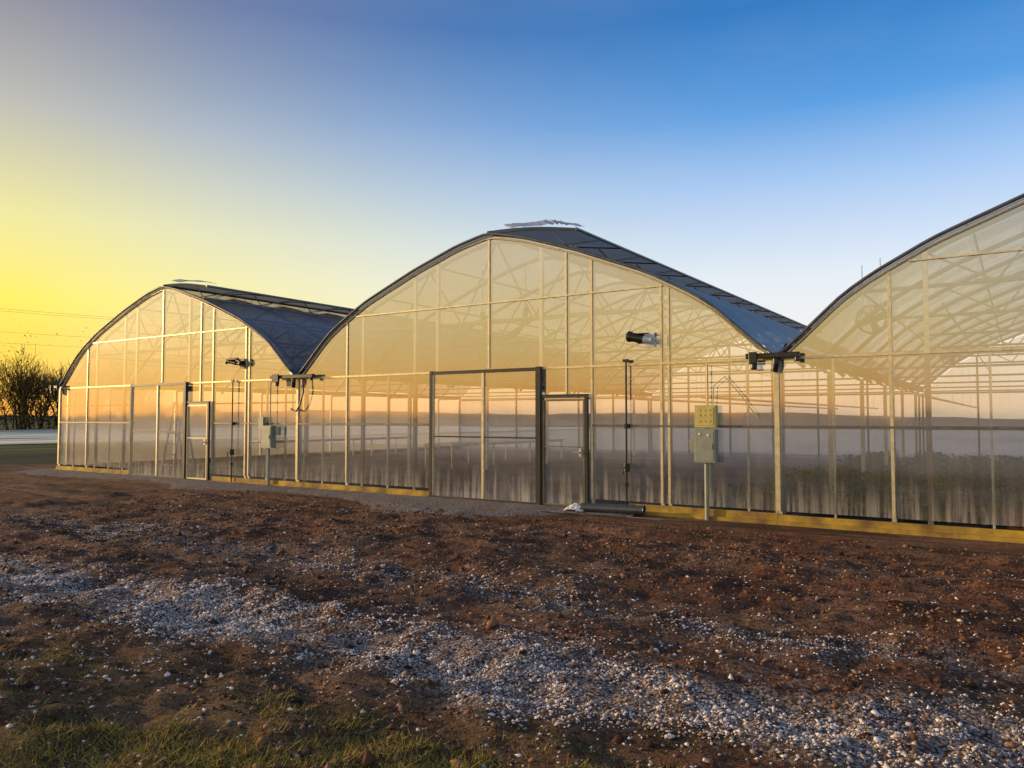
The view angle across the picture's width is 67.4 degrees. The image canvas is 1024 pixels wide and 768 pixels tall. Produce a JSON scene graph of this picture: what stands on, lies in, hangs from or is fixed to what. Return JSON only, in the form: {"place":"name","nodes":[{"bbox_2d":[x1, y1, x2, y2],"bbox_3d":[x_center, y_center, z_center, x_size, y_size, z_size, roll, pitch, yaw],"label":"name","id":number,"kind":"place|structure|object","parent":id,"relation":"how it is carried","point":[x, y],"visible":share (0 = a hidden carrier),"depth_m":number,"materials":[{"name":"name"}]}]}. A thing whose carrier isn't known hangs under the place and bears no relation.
{"place":"outdoors","nodes":[
{"label":"outdoors","id":0,"kind":"place"},
{"bbox_2d":[0,308,293,428],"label":"power line","id":1,"kind":"object","parent":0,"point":[113,317],"visible":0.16,"depth_m":90.70,"materials":[{"name":"black metal"}]},
{"bbox_2d":[17,469,633,518],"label":"gravel path","id":2,"kind":"structure","parent":0,"point":[428,504],"depth_m":14.91,"materials":[{"name":"grey gravel"}]},
{"bbox_2d":[563,503,582,511],"bbox_3d":[1.081,2.082,13.030,0.410,0.128,0.280,-2,-3,34],"label":"crumpled plastic sheet","id":3,"kind":"object","parent":2,"relation":"on","point":[575,506],"visible":0.82,"depth_m":12.96,"materials":[{"name":"white plastic"}]},
{"bbox_2d":[532,509,661,520],"bbox_3d":[1.356,2.115,12.464,2.370,0.026,0.298,-2,-3,34],"label":"loose metal conduit","id":4,"kind":"object","parent":2,"relation":"on","point":[606,514],"visible":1,"depth_m":12.48,"materials":[{"name":"grey metal"}]},
{"bbox_2d":[579,503,645,515],"bbox_3d":[1.657,2.068,12.708,1.108,0.176,0.170,-1,-3,27],"label":"corrugated drain pipe","id":5,"kind":"object","parent":2,"relation":"on","point":[617,508],"visible":0.96,"depth_m":12.63,"materials":[{"name":"plastic"}]},
{"bbox_2d":[0,420,1023,767],"bbox_3d":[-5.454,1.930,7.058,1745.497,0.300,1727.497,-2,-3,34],"label":"ground","id":6,"kind":"structure","parent":0,"point":[32,496],"depth_m":5.98,"materials":[{"name":"soil"}]},
{"bbox_2d":[0,344,218,429],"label":"distant treeline","id":7,"kind":"object","parent":6,"relation":"on","point":[32,380],"visible":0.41,"depth_m":112.74,"materials":[{"name":"green plant"}]},
{"bbox_2d":[0,311,272,429],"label":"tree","id":8,"kind":"object","parent":6,"relation":"on","point":[219,418],"visible":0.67,"depth_m":112.73,"materials":[{"name":"green plant"}]},
{"bbox_2d":[55,279,649,486],"bbox_3d":[-3.737,0.282,29.131,10.874,5.307,20.828,-2,-3,34],"label":"greenhouse","id":9,"kind":"object","parent":6,"relation":"on","point":[171,336],"visible":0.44,"depth_m":23.07,"materials":[{"name":"translucent plastic film"},{"name":"galvanised steel"},{"name":"metal"}]},
{"bbox_2d":[50,385,59,394],"bbox_3d":[-13.891,0.190,23.367,0.411,0.317,0.146,-1,-3,28],"label":"gutter end","id":10,"kind":"object","parent":9,"relation":"attached to","point":[53,389],"visible":1,"depth_m":23.34,"materials":[{"name":"black plastic"}]},
{"bbox_2d":[161,402,195,475],"bbox_3d":[-9.353,1.518,21.559,0.603,2.038,0.742,-2,-3,34],"label":"step ladder","id":11,"kind":"object","parent":9,"relation":"on","point":[178,422],"visible":0.7,"depth_m":21.52,"materials":[{"name":"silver metal"}]},
{"bbox_2d":[186,405,206,479],"bbox_3d":[-7.996,1.473,19.513,0.849,1.880,0.050,-2,-3,34],"label":"walk door leaf","id":12,"kind":"structure","parent":9,"relation":"in","point":[187,436],"depth_m":19.70,"materials":[{"name":"metal"}]},
{"bbox_2d":[227,380,234,480],"bbox_3d":[-6.833,1.151,18.678,0.105,2.510,0.167,-2,-3,34],"label":"vent crank rod","id":13,"kind":"object","parent":9,"relation":"attached to","point":[231,451],"visible":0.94,"depth_m":18.69,"materials":[{"name":"black metal"}]},
{"bbox_2d":[225,358,244,368],"bbox_3d":[-6.725,-0.504,18.639,0.602,0.252,0.235,-2,-3,34],"label":"wall light","id":14,"kind":"object","parent":9,"relation":"attached to","point":[240,362],"visible":1,"depth_m":18.59,"materials":[{"name":"black plastic"}]},
{"bbox_2d":[258,382,280,484],"bbox_3d":[-5.693,1.171,17.899,0.720,2.440,0.172,-2,-3,34],"label":"electrical box","id":15,"kind":"object","parent":9,"relation":"attached to","point":[268,436],"visible":0.93,"depth_m":17.84,"materials":[{"name":"grey metal"}]},
{"bbox_2d":[270,374,314,411],"bbox_3d":[-5.012,0.204,17.463,1.425,0.866,0.165,-2,-3,34],"label":"gutter end","id":16,"kind":"object","parent":9,"relation":"attached to","point":[275,378],"visible":1,"depth_m":17.40,"materials":[{"name":"black metal"}]},
{"bbox_2d":[252,436,412,455],"bbox_3d":[-6.946,2.559,30.847,1.200,0.770,8.000,-2,-3,34],"label":"potting bench","id":17,"kind":"object","parent":9,"relation":"on","point":[337,439],"visible":0.5,"depth_m":30.61,"materials":[{"name":"metal"}]},
{"bbox_2d":[423,439,563,468],"bbox_3d":[-0.420,2.394,27.120,1.200,0.770,7.000,-2,-3,34],"label":"potting bench","id":18,"kind":"object","parent":9,"relation":"on","point":[477,443],"visible":0.78,"depth_m":25.87,"materials":[{"name":"metal"}]},
{"bbox_2d":[0,567,759,767],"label":"grass","id":19,"kind":"structure","parent":6,"relation":"on","point":[244,752],"depth_m":3.76,"materials":[{"name":"green plant"}]},
{"bbox_2d":[0,490,1023,767],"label":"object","id":20,"kind":"object","parent":6,"relation":"on","point":[368,760],"visible":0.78,"depth_m":6.37,"materials":[{"name":"brown soil"}]},
{"bbox_2d":[0,492,1023,767],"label":"gravel stones","id":21,"kind":"object","parent":6,"relation":"on","point":[794,736],"visible":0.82,"depth_m":5.19,"materials":[{"name":"grey gravel"}]},
{"bbox_2d":[290,219,920,524],"bbox_3d":[5.178,0.020,23.220,10.874,5.310,20.828,-2,-3,34],"label":"greenhouse","id":22,"kind":"object","parent":6,"relation":"on","point":[602,296],"visible":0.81,"depth_m":17.54,"materials":[{"name":"translucent plastic film"},{"name":"galvanised steel"},{"name":"metal"}]},
{"bbox_2d":[480,264,527,340],"bbox_3d":[-0.158,-1.538,14.745,1.091,1.425,0.092,-2,-3,34],"label":"hanging hose loop","id":23,"kind":"object","parent":22,"relation":"attached to","point":[517,331],"visible":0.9,"depth_m":14.62,"materials":[{"name":"beige plastic"}]},
{"bbox_2d":[543,399,584,505],"bbox_3d":[0.919,1.212,13.602,0.849,1.880,0.050,-2,-3,34],"label":"walk door leaf","id":24,"kind":"structure","parent":22,"relation":"in","point":[544,434],"depth_m":13.73,"materials":[{"name":"metal"}]},
{"bbox_2d":[570,334,585,371],"bbox_3d":[2.000,-1.070,23.863,0.511,1.356,0.276,-2,-3,34],"label":"circulation fan","id":25,"kind":"object","parent":22,"relation":"hanging from","point":[577,362],"visible":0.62,"depth_m":23.79},
{"bbox_2d":[622,359,629,504],"bbox_3d":[1.907,0.865,12.885,0.105,2.570,0.167,-2,-3,34],"label":"vent crank rod","id":26,"kind":"object","parent":22,"relation":"attached to","point":[626,467],"visible":0.94,"depth_m":12.90,"materials":[{"name":"black metal"}]},
{"bbox_2d":[626,331,654,346],"bbox_3d":[2.128,-0.751,12.757,0.428,0.267,0.254,-2,-3,34],"label":"wall light","id":27,"kind":"object","parent":22,"relation":"attached to","point":[648,339],"visible":1,"depth_m":12.72,"materials":[{"name":"black plastic"}]},
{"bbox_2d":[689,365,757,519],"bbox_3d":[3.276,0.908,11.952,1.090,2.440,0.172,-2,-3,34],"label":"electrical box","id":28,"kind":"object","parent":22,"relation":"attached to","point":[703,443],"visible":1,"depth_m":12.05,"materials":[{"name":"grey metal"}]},
{"bbox_2d":[695,449,1023,525],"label":"crop plants","id":29,"kind":"object","parent":6,"relation":"on","point":[948,481],"visible":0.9,"depth_m":15.03,"materials":[{"name":"green plant"}]},
{"bbox_2d":[764,193,1023,543],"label":"greenhouse","id":30,"kind":"object","parent":6,"relation":"on","point":[960,286],"visible":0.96,"depth_m":12.20,"materials":[{"name":"translucent plastic film"},{"name":"galvanised steel"}]},
{"bbox_2d":[745,351,799,371],"bbox_3d":[3.921,-0.332,11.556,0.805,0.317,0.147,-1,-3,31],"label":"gutter end","id":31,"kind":"object","parent":30,"relation":"attached to","point":[752,357],"visible":1,"depth_m":11.52,"materials":[{"name":"black metal"}]},
{"bbox_2d":[624,320,977,408],"bbox_3d":[11.606,-0.086,18.758,10.438,1.172,19.004,-2,-3,34],"label":"irrigation pipe","id":32,"kind":"object","parent":30,"relation":"attached to","point":[768,401],"visible":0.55,"depth_m":16.54,"materials":[{"name":"white plastic"}]},
{"bbox_2d":[859,310,887,334],"bbox_3d":[6.431,-1.567,13.733,0.511,1.356,0.276,-2,-3,34],"label":"circulation fan","id":33,"kind":"object","parent":30,"relation":"hanging from","point":[874,319],"visible":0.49,"depth_m":13.64},
{"bbox_2d":[939,343,960,364],"bbox_3d":[11.907,-1.201,20.891,0.511,1.356,0.276,-2,-3,34],"label":"circulation fan","id":34,"kind":"object","parent":30,"relation":"hanging from","point":[944,357],"visible":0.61,"depth_m":20.85},
{"bbox_2d":[0,426,1023,458],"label":"mulched field","id":35,"kind":"structure","parent":0,"point":[946,442],"depth_m":61.46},
{"bbox_2d":[0,0,1023,418],"label":"sky","id":36,"kind":"structure","parent":0,"point":[773,155],"materials":[{"name":"blue"}]},
{"bbox_2d":[1,410,1023,420],"bbox_3d":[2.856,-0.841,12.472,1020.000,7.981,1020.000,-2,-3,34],"label":"distant hills","id":37,"kind":"structure","parent":0,"point":[315,415],"depth_m":493.23,"materials":[{"name":"grass"},{"name":"soil"}]},
{"bbox_2d":[1006,506,1023,530],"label":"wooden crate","id":38,"kind":"object","parent":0,"point":[1018,517],"visible":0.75,"depth_m":10.33,"materials":[{"name":"brown wood"}]}
]}

